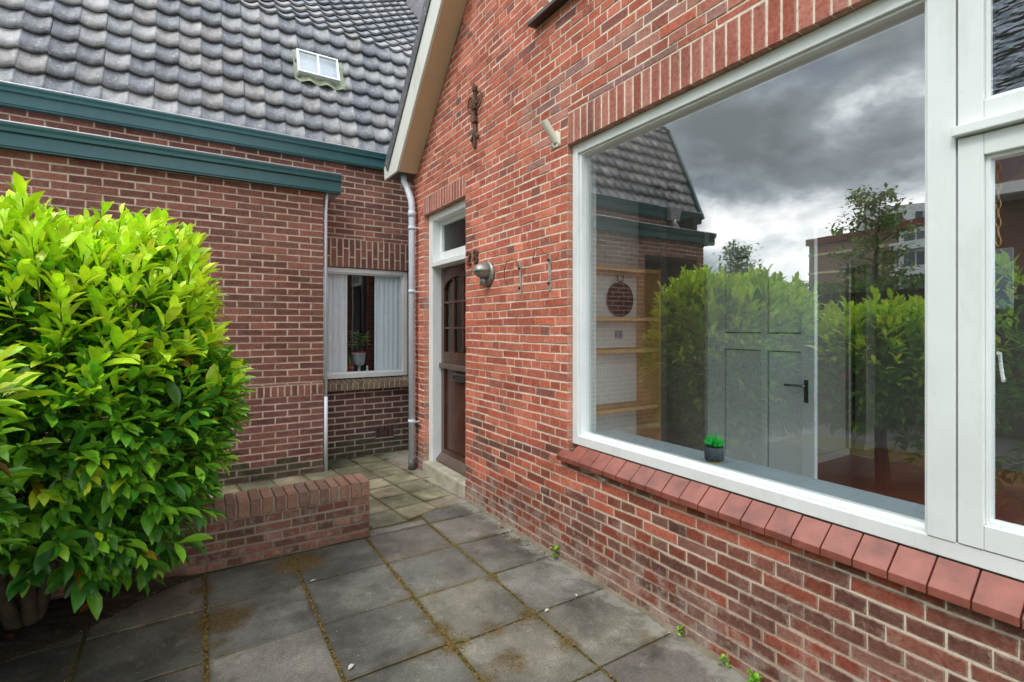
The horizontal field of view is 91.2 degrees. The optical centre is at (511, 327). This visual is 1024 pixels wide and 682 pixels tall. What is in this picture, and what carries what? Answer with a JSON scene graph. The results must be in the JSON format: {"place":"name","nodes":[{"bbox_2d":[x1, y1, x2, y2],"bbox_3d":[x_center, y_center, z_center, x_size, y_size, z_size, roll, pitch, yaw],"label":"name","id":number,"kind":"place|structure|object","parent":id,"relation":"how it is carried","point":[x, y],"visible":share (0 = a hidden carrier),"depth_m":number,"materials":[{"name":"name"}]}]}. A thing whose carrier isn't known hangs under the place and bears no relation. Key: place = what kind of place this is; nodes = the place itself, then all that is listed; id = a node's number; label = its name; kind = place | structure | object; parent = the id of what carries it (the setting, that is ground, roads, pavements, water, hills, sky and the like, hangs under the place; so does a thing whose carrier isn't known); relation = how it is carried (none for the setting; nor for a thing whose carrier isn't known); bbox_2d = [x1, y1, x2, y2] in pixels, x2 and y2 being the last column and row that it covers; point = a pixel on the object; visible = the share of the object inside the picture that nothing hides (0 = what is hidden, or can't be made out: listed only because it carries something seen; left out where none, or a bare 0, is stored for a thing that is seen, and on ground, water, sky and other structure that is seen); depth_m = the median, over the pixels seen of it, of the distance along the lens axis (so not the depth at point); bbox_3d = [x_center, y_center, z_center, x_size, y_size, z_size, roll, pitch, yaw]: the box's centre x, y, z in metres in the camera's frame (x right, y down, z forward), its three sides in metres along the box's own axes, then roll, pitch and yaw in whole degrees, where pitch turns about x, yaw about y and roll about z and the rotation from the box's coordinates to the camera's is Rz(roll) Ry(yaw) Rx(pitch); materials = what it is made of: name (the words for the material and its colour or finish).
{"place":"outdoors","nodes":[
{"label":"outdoors","id":0,"kind":"place"},
{"bbox_2d":[0,575,203,661],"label":"soil bed","id":1,"kind":"object","parent":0,"point":[61,620],"visible":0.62,"depth_m":2.53,"materials":[{"name":"brown soil"}]},
{"bbox_2d":[1,633,13,638],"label":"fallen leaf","id":2,"kind":"object","parent":1,"relation":"on","point":[10,635],"visible":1,"depth_m":2.36,"materials":[{"name":"brown plant"}]},
{"bbox_2d":[0,334,66,568],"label":"laurel shrub","id":3,"kind":"object","parent":1,"relation":"on","point":[12,384],"visible":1,"depth_m":1.60,"materials":[{"name":"green plant"}]},
{"bbox_2d":[78,604,88,613],"bbox_3d":[-2.183,1.443,2.585,0.049,0.024,0.120,0,0,-12],"label":"fallen leaf","id":4,"kind":"object","parent":1,"relation":"on","point":[84,607],"visible":0.53,"depth_m":2.57,"materials":[{"name":"brown plant"}]},
{"bbox_2d":[0,171,256,630],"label":"laurel shrub","id":5,"kind":"object","parent":1,"relation":"on","point":[172,387],"visible":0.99,"depth_m":2.23,"materials":[{"name":"green plant"}]},
{"bbox_2d":[0,450,746,681],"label":"paving","id":6,"kind":"structure","parent":0,"point":[602,627],"depth_m":2.57,"materials":[{"name":"concrete"}]},
{"bbox_2d":[7,473,369,606],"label":"garden wall","id":7,"kind":"structure","parent":6,"relation":"on","point":[264,523],"depth_m":3.28,"materials":[{"name":"brick"}]},
{"bbox_2d":[0,0,423,502],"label":"neighbour house","id":8,"kind":"structure","parent":6,"relation":"on","point":[245,135],"depth_m":5.06,"materials":[{"name":"brown brick"}]},
{"bbox_2d":[324,193,327,470],"bbox_3d":[-1.938,0.044,5.230,0.042,2.912,0.044,0,0,-32],"label":"conduit pipe","id":9,"kind":"object","parent":8,"relation":"attached to","point":[325,352],"visible":0.98,"depth_m":5.22,"materials":[{"name":"grey plastic"}]},
{"bbox_2d":[327,274,346,372],"bbox_3d":[-2.059,-0.048,5.782,0.310,1.184,0.052,0,0,-32],"label":"curtain","id":10,"kind":"object","parent":8,"relation":"hanging from","point":[336,322],"visible":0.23,"depth_m":5.81,"materials":[{"name":"white fabric"}]},
{"bbox_2d":[347,355,353,371],"bbox_3d":[-1.907,0.432,5.915,0.080,0.224,0.078,0,0,-32],"label":"potted cactus","id":11,"kind":"object","parent":8,"relation":"on","point":[349,368],"visible":0.79,"depth_m":5.90,"materials":[{"name":"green plant"}]},
{"bbox_2d":[323,267,406,378],"bbox_3d":[-1.749,-0.050,5.914,1.044,1.270,0.070,0,0,-32],"label":"window","id":12,"kind":"structure","parent":8,"relation":"in","point":[330,270],"depth_m":6.05,"materials":[{"name":"white paint"}]},
{"bbox_2d":[374,276,399,369],"bbox_3d":[-1.511,-0.048,6.127,0.335,1.184,0.044,0,0,-32],"label":"curtain","id":13,"kind":"object","parent":8,"relation":"hanging from","point":[386,323],"visible":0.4,"depth_m":6.12,"materials":[{"name":"white fabric"}]},
{"bbox_2d":[4,500,670,681],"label":"moss and grit","id":14,"kind":"object","parent":6,"relation":"on","point":[206,640],"visible":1,"depth_m":2.56,"materials":[{"name":"green plant"}]},
{"bbox_2d":[550,545,559,556],"bbox_3d":[0.282,1.454,3.248,0.074,0.075,0.057,0,0,-8],"label":"weed","id":15,"kind":"object","parent":6,"relation":"on","point":[555,547],"visible":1,"depth_m":3.25,"materials":[{"name":"green plant"}]},
{"bbox_2d":[676,625,683,635],"bbox_3d":[0.817,1.466,2.426,0.028,0.053,0.048,0,0,-18],"label":"weed","id":16,"kind":"object","parent":6,"relation":"on","point":[679,627],"visible":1,"depth_m":2.43,"materials":[{"name":"green plant"}]},
{"bbox_2d":[718,654,730,667],"bbox_3d":[0.938,1.473,2.216,0.054,0.049,0.042,0,0,19],"label":"weed","id":17,"kind":"object","parent":6,"relation":"on","point":[724,656],"visible":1,"depth_m":2.22,"materials":[{"name":"green plant"}]},
{"bbox_2d":[747,669,762,681],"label":"weed","id":18,"kind":"object","parent":6,"relation":"on","point":[756,676],"visible":1,"depth_m":2.08,"materials":[{"name":"green plant"}]},
{"bbox_3d":[-1.821,0.491,5.970,0.100,0.106,0.100,0,0,-32],"label":"glass stand","id":19,"kind":"object","parent":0,"visible":0},
{"bbox_2d":[348,330,370,364],"bbox_3d":[-1.820,0.235,5.974,0.277,0.406,0.270,0,0,-32],"label":"potted plant","id":20,"kind":"object","parent":19,"relation":"on","point":[359,357],"visible":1,"depth_m":5.93,"materials":[{"name":"green plant"}]},
{"label":"ground","id":21,"kind":"structure","parent":0,"visible":0},
{"bbox_2d":[384,0,1023,681],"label":"brick house","id":22,"kind":"structure","parent":21,"relation":"on","point":[874,140],"depth_m":3.17,"materials":[{"name":"brick"}]},
{"bbox_2d":[401,174,419,469],"bbox_3d":[-1.097,-0.077,5.342,0.265,3.174,0.101,0,0,34],"label":"downpipe","id":23,"kind":"object","parent":22,"relation":"attached to","point":[412,291],"visible":0.98,"depth_m":5.28,"materials":[{"name":"grey plastic"}]},
{"bbox_2d":[436,263,465,476],"bbox_3d":[-0.539,0.382,4.877,0.105,1.980,0.769,0,0,-32],"label":"front door","id":24,"kind":"structure","parent":22,"relation":"in","point":[453,281],"depth_m":4.97,"materials":[{"name":"brown wood"}]},
{"bbox_2d":[466,249,477,264],"bbox_3d":[-0.341,-0.597,4.259,0.013,0.124,0.198,0,0,-32],"label":"house number","id":25,"kind":"object","parent":22,"relation":"attached to","point":[475,256],"visible":1,"depth_m":4.22,"materials":[{"name":"metal"}]},
{"bbox_2d":[467,84,481,149],"bbox_3d":[-0.315,-1.770,4.212,0.046,0.550,0.253,0,0,-32],"label":"wall anchor","id":26,"kind":"object","parent":22,"relation":"attached to","point":[474,108],"depth_m":4.20,"materials":[{"name":"metal"}]},
{"bbox_2d":[473,261,494,285],"bbox_3d":[-0.245,-0.435,4.008,0.134,0.200,0.200,0,0,-32],"label":"wall lamp","id":27,"kind":"object","parent":22,"relation":"attached to","point":[484,272],"visible":1,"depth_m":3.97,"materials":[{"name":"metal"}]},
{"bbox_2d":[504,258,520,294],"bbox_3d":[-0.004,-0.375,3.720,0.030,0.275,0.225,0,0,-32],"label":"metal bracket","id":28,"kind":"object","parent":22,"relation":"attached to","point":[519,269],"visible":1,"depth_m":3.64,"materials":[{"name":"metal"}]},
{"bbox_2d":[533,248,550,290],"bbox_3d":[0.195,-0.396,3.404,0.021,0.302,0.195,0,0,-35],"label":"metal bracket","id":29,"kind":"object","parent":22,"relation":"attached to","point":[549,271],"visible":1,"depth_m":3.33,"materials":[{"name":"metal"}]},
{"bbox_2d":[527,0,568,28],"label":"window","id":30,"kind":"structure","parent":22,"relation":"in","point":[553,5],"depth_m":3.31,"materials":[{"name":"white paint"}]},
{"bbox_2d":[541,119,560,148],"bbox_3d":[0.253,-1.266,3.258,0.134,0.173,0.090,0,0,-32],"label":"flagpole holder","id":31,"kind":"object","parent":22,"relation":"attached to","point":[554,136],"visible":1,"depth_m":3.25,"materials":[{"name":"beige paint"}]},
{"bbox_2d":[596,265,660,440],"bbox_3d":[0.700,0.430,4.249,1.320,1.900,0.279,0,0,-32],"label":"shelf unit","id":32,"kind":"object","parent":22,"relation":"on","point":[628,382],"visible":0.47,"depth_m":4.53,"materials":[{"name":"brown wood"}]},
{"bbox_2d":[615,331,622,338],"bbox_3d":[0.975,0.065,4.572,0.090,0.070,0.009,0,0,-32],"label":"power socket","id":33,"kind":"object","parent":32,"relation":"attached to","point":[618,334],"visible":1,"depth_m":4.57,"materials":[{"name":"white plastic"}]},
{"bbox_2d":[607,275,632,316],"bbox_3d":[0.987,-0.298,4.562,0.316,0.401,0.014,0,0,-32],"label":"round mirror","id":34,"kind":"object","parent":32,"relation":"attached to","point":[620,298],"visible":0.91,"depth_m":4.55,"materials":[{"name":"brown mirror"}]},
{"bbox_2d":[703,434,724,463],"bbox_3d":[1.008,0.602,2.497,0.104,0.141,0.105,0,0,-9],"label":"potted succulent","id":35,"kind":"object","parent":22,"relation":"on","point":[713,450],"visible":1,"depth_m":2.47,"materials":[{"name":"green plant"}]},
{"bbox_2d":[708,226,816,478],"bbox_3d":[1.848,0.335,3.805,0.109,2.070,0.850,0,0,-32],"label":"open door","id":36,"kind":"structure","parent":22,"relation":"in","point":[762,349],"depth_m":3.75,"materials":[{"name":"grey paint"}]},
{"bbox_2d":[708,226,816,478],"bbox_3d":[1.870,0.335,3.819,0.040,2.070,0.850,0,0,-32],"label":"door leaf","id":37,"kind":"structure","parent":36,"relation":"in","point":[804,239],"depth_m":3.75,"materials":[{"name":"grey paint"}]},
{"bbox_2d":[573,0,1023,580],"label":"window","id":38,"kind":"structure","parent":22,"relation":"in","point":[974,49],"depth_m":1.61,"materials":[{"name":"white paint"}]},
{"bbox_2d":[995,161,1013,308],"bbox_3d":[1.580,-0.299,1.618,0.016,0.478,0.056,0,0,-32],"label":"chain hanger","id":39,"kind":"object","parent":22,"relation":"hanging from","point":[1004,278],"visible":0.94,"depth_m":1.61,"materials":[{"name":"gold metal"}]},
{"bbox_2d":[995,155,1023,185],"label":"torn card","id":40,"kind":"object","parent":22,"relation":"attached to","point":[1012,167],"visible":0.4,"depth_m":1.61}
]}

